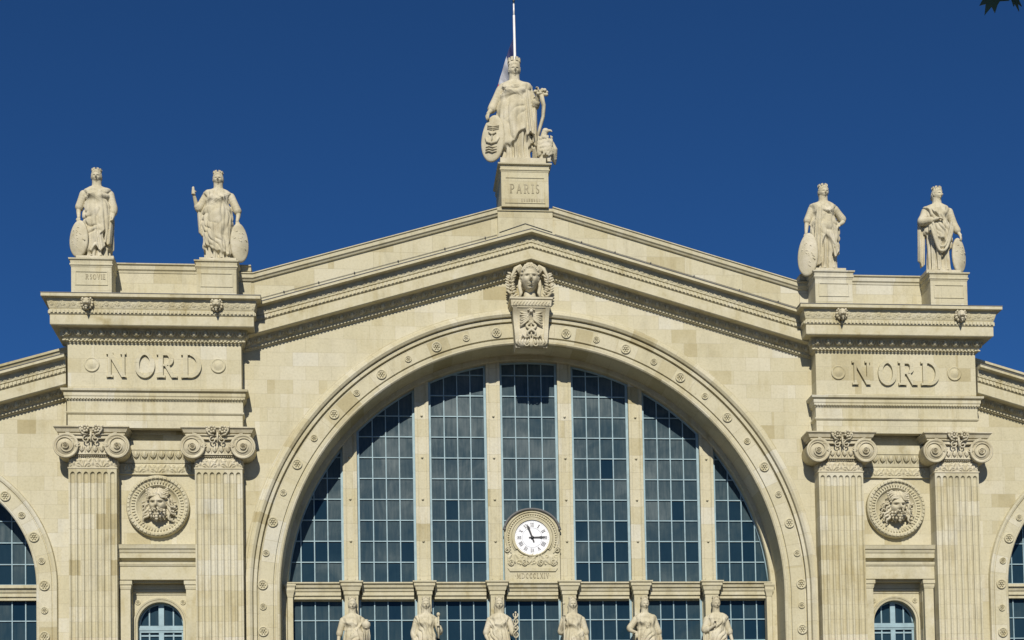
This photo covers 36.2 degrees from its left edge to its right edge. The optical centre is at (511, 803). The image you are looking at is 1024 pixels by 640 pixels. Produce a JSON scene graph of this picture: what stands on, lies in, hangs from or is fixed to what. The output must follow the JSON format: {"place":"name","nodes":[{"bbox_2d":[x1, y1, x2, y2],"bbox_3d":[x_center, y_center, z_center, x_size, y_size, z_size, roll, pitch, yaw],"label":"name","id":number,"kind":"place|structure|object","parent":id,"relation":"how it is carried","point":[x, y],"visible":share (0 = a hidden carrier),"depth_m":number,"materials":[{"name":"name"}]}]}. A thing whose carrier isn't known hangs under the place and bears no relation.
{"place":"outdoors","nodes":[
{"label":"outdoors","id":0,"kind":"place"},
{"bbox_2d":[0,0,1023,371],"label":"sky","id":1,"kind":"structure","parent":0,"point":[714,127],"materials":[{"name":"blue"}]},
{"label":"ground","id":2,"kind":"structure","parent":0,"visible":0},
{"bbox_2d":[0,162,1023,639],"bbox_3d":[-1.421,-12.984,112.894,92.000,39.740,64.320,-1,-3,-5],"label":"railway station","id":3,"kind":"object","parent":2,"relation":"on","point":[388,432],"visible":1,"depth_m":84.08,"materials":[{"name":"stone"}]},
{"bbox_2d":[0,503,35,584],"bbox_3d":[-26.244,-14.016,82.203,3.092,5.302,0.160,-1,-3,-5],"label":"window","id":4,"kind":"structure","parent":3,"relation":"in","point":[17,567],"depth_m":82.22,"materials":[{"name":"glass"}]},
{"bbox_2d":[0,601,36,639],"bbox_3d":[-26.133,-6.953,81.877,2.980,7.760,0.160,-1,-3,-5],"label":"window","id":5,"kind":"structure","parent":3,"relation":"in","point":[17,619],"depth_m":82.08,"materials":[{"name":"blue glass"}]},
{"bbox_2d":[70,167,117,264],"bbox_3d":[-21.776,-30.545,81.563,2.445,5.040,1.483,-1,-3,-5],"label":"statue","id":6,"kind":"object","parent":3,"relation":"on","point":[92,234],"visible":0.98,"depth_m":81.08,"materials":[{"name":"stone"}]},
{"bbox_2d":[139,603,182,639],"bbox_3d":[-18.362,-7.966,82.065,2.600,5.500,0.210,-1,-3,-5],"label":"window","id":7,"kind":"structure","parent":3,"relation":"in","point":[160,621],"depth_m":82.14,"materials":[{"name":"glass"}]},
{"bbox_2d":[191,170,248,262],"bbox_3d":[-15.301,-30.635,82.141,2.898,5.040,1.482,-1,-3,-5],"label":"statue","id":8,"kind":"object","parent":3,"relation":"on","point":[224,237],"visible":0.94,"depth_m":81.73,"materials":[{"name":"stone"}]},
{"bbox_2d":[288,447,343,581],"bbox_3d":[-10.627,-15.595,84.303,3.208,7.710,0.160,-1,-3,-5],"label":"window","id":9,"kind":"structure","parent":3,"relation":"in","point":[318,549],"depth_m":84.33,"materials":[{"name":"glass"}]},
{"bbox_2d":[293,600,344,639],"bbox_3d":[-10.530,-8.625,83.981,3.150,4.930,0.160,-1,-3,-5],"label":"window","id":10,"kind":"structure","parent":3,"relation":"in","point":[312,620],"depth_m":84.09,"materials":[{"name":"glass"}]},
{"bbox_2d":[336,597,370,639],"bbox_3d":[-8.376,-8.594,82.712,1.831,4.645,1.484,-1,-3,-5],"label":"statue","id":11,"kind":"object","parent":3,"relation":"on","point":[352,625],"visible":1,"depth_m":82.56,"materials":[{"name":"stone"}]},
{"bbox_2d":[356,390,416,581],"bbox_3d":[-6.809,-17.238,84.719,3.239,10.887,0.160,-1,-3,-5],"label":"window","id":12,"kind":"structure","parent":3,"relation":"in","point":[386,484],"depth_m":84.75,"materials":[{"name":"glass"}]},
{"bbox_2d":[359,600,416,639],"bbox_3d":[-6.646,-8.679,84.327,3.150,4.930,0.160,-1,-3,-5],"label":"window","id":13,"kind":"structure","parent":3,"relation":"in","point":[388,620],"depth_m":84.44,"materials":[{"name":"blue glass"}]},
{"bbox_2d":[410,596,442,639],"bbox_3d":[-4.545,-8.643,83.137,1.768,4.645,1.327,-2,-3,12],"label":"statue","id":14,"kind":"object","parent":3,"relation":"on","point":[425,622],"visible":1,"depth_m":82.92,"materials":[{"name":"stone"}]},
{"bbox_2d":[428,366,488,581],"bbox_3d":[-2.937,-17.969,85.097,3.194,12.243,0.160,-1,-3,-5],"label":"window","id":15,"kind":"structure","parent":3,"relation":"in","point":[456,401],"depth_m":85.12,"materials":[{"name":"glass"}]},
{"bbox_2d":[431,600,488,639],"bbox_3d":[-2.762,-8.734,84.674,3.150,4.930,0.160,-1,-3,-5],"label":"window","id":16,"kind":"structure","parent":3,"relation":"in","point":[459,620],"depth_m":84.79,"materials":[{"name":"blue glass"}]},
{"bbox_2d":[483,596,518,639],"bbox_3d":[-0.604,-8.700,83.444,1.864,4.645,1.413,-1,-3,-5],"label":"statue","id":17,"kind":"object","parent":3,"relation":"on","point":[499,623],"visible":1,"depth_m":83.28,"materials":[{"name":"stone"}]},
{"bbox_2d":[498,0,515,85],"bbox_3d":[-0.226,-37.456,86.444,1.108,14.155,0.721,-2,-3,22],"label":"flagpole","id":18,"kind":"object","parent":3,"relation":"on","point":[504,76],"visible":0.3,"depth_m":86.60,"materials":[{"name":"metal"}]},
{"bbox_2d":[481,56,556,164],"bbox_3d":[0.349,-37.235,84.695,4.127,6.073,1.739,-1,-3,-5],"label":"statue","id":19,"kind":"object","parent":3,"relation":"on","point":[510,133],"visible":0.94,"depth_m":84.07,"materials":[{"name":"stone"}]},
{"bbox_2d":[499,362,558,579],"bbox_3d":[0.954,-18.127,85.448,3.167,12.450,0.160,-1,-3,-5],"label":"window","id":20,"kind":"structure","parent":3,"relation":"in","point":[528,390],"depth_m":85.58,"materials":[{"name":"glass"}]},
{"bbox_2d":[503,508,560,581],"bbox_3d":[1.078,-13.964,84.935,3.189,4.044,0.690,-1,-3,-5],"label":"station clock","id":21,"kind":"object","parent":3,"relation":"attached to","point":[532,548],"visible":1,"depth_m":84.69,"materials":[{"name":"stone"}]},
{"bbox_2d":[504,600,560,639],"bbox_3d":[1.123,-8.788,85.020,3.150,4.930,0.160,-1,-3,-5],"label":"window","id":22,"kind":"structure","parent":3,"relation":"in","point":[538,620],"depth_m":85.14,"materials":[{"name":"blue glass"}]},
{"bbox_2d":[558,596,588,639],"bbox_3d":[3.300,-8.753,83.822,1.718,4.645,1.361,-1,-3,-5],"label":"statue","id":23,"kind":"object","parent":3,"relation":"on","point":[572,624],"visible":1,"depth_m":83.63,"materials":[{"name":"stone"}]},
{"bbox_2d":[570,367,630,581],"bbox_3d":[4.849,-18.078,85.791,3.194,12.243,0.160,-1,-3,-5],"label":"window","id":24,"kind":"structure","parent":3,"relation":"in","point":[599,407],"depth_m":85.83,"materials":[{"name":"glass"}]},
{"bbox_2d":[576,599,631,639],"bbox_3d":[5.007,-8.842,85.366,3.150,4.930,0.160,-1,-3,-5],"label":"window","id":25,"kind":"structure","parent":3,"relation":"in","point":[605,620],"depth_m":85.49,"materials":[{"name":"blue glass"}]},
{"bbox_2d":[627,596,661,639],"bbox_3d":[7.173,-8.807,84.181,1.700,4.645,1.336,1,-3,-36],"label":"statue","id":26,"kind":"object","parent":3,"relation":"on","point":[647,623],"visible":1,"depth_m":83.99,"materials":[{"name":"stone"}]},
{"bbox_2d":[641,392,701,581],"bbox_3d":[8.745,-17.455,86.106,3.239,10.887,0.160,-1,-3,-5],"label":"window","id":27,"kind":"structure","parent":3,"relation":"in","point":[670,445],"depth_m":86.12,"materials":[{"name":"glass"}]},
{"bbox_2d":[648,599,702,639],"bbox_3d":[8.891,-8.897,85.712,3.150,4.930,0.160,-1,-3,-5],"label":"window","id":28,"kind":"structure","parent":3,"relation":"in","point":[677,620],"depth_m":85.83,"materials":[{"name":"glass"}]},
{"bbox_2d":[701,596,732,639],"bbox_3d":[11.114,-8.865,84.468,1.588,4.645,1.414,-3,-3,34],"label":"statue","id":29,"kind":"object","parent":3,"relation":"on","point":[716,625],"visible":1,"depth_m":84.31,"materials":[{"name":"stone"}]},
{"bbox_2d":[713,451,767,580],"bbox_3d":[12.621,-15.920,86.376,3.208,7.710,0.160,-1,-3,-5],"label":"window","id":30,"kind":"structure","parent":3,"relation":"in","point":[739,554],"depth_m":86.35,"materials":[{"name":"glass"}]},
{"bbox_2d":[719,600,764,639],"bbox_3d":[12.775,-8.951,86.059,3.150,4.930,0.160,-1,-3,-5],"label":"window","id":31,"kind":"structure","parent":3,"relation":"in","point":[746,618],"depth_m":86.16,"materials":[{"name":"glass"}]},
{"bbox_2d":[798,183,845,278],"bbox_3d":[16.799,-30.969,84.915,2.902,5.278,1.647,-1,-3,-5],"label":"statue","id":32,"kind":"object","parent":3,"relation":"on","point":[819,247],"visible":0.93,"depth_m":84.47,"materials":[{"name":"stone"}]},
{"bbox_2d":[874,602,913,639],"bbox_3d":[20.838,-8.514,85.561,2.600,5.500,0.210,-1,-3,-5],"label":"window","id":33,"kind":"structure","parent":3,"relation":"in","point":[892,620],"depth_m":85.62,"materials":[{"name":"blue glass"}]},
{"bbox_2d":[917,186,965,280],"bbox_3d":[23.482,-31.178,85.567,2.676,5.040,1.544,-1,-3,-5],"label":"statue","id":34,"kind":"object","parent":3,"relation":"on","point":[937,226],"visible":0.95,"depth_m":85.23,"materials":[{"name":"stone"}]},
{"bbox_2d":[1008,525,1023,583],"bbox_3d":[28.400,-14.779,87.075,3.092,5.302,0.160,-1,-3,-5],"label":"window","id":35,"kind":"structure","parent":3,"relation":"in","point":[1016,566],"depth_m":87.03,"materials":[{"name":"blue glass"}]},
{"bbox_2d":[1009,599,1023,639],"bbox_3d":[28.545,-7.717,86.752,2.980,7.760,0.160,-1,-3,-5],"label":"window","id":36,"kind":"structure","parent":3,"relation":"in","point":[1016,606],"depth_m":86.88,"materials":[{"name":"glass"}]},
{"bbox_2d":[979,0,1021,15],"bbox_3d":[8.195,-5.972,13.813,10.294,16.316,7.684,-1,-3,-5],"label":"plane tree","id":37,"kind":"object","parent":2,"relation":"on","point":[993,4],"visible":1,"depth_m":12.87,"materials":[{"name":"green plant"}]}
]}

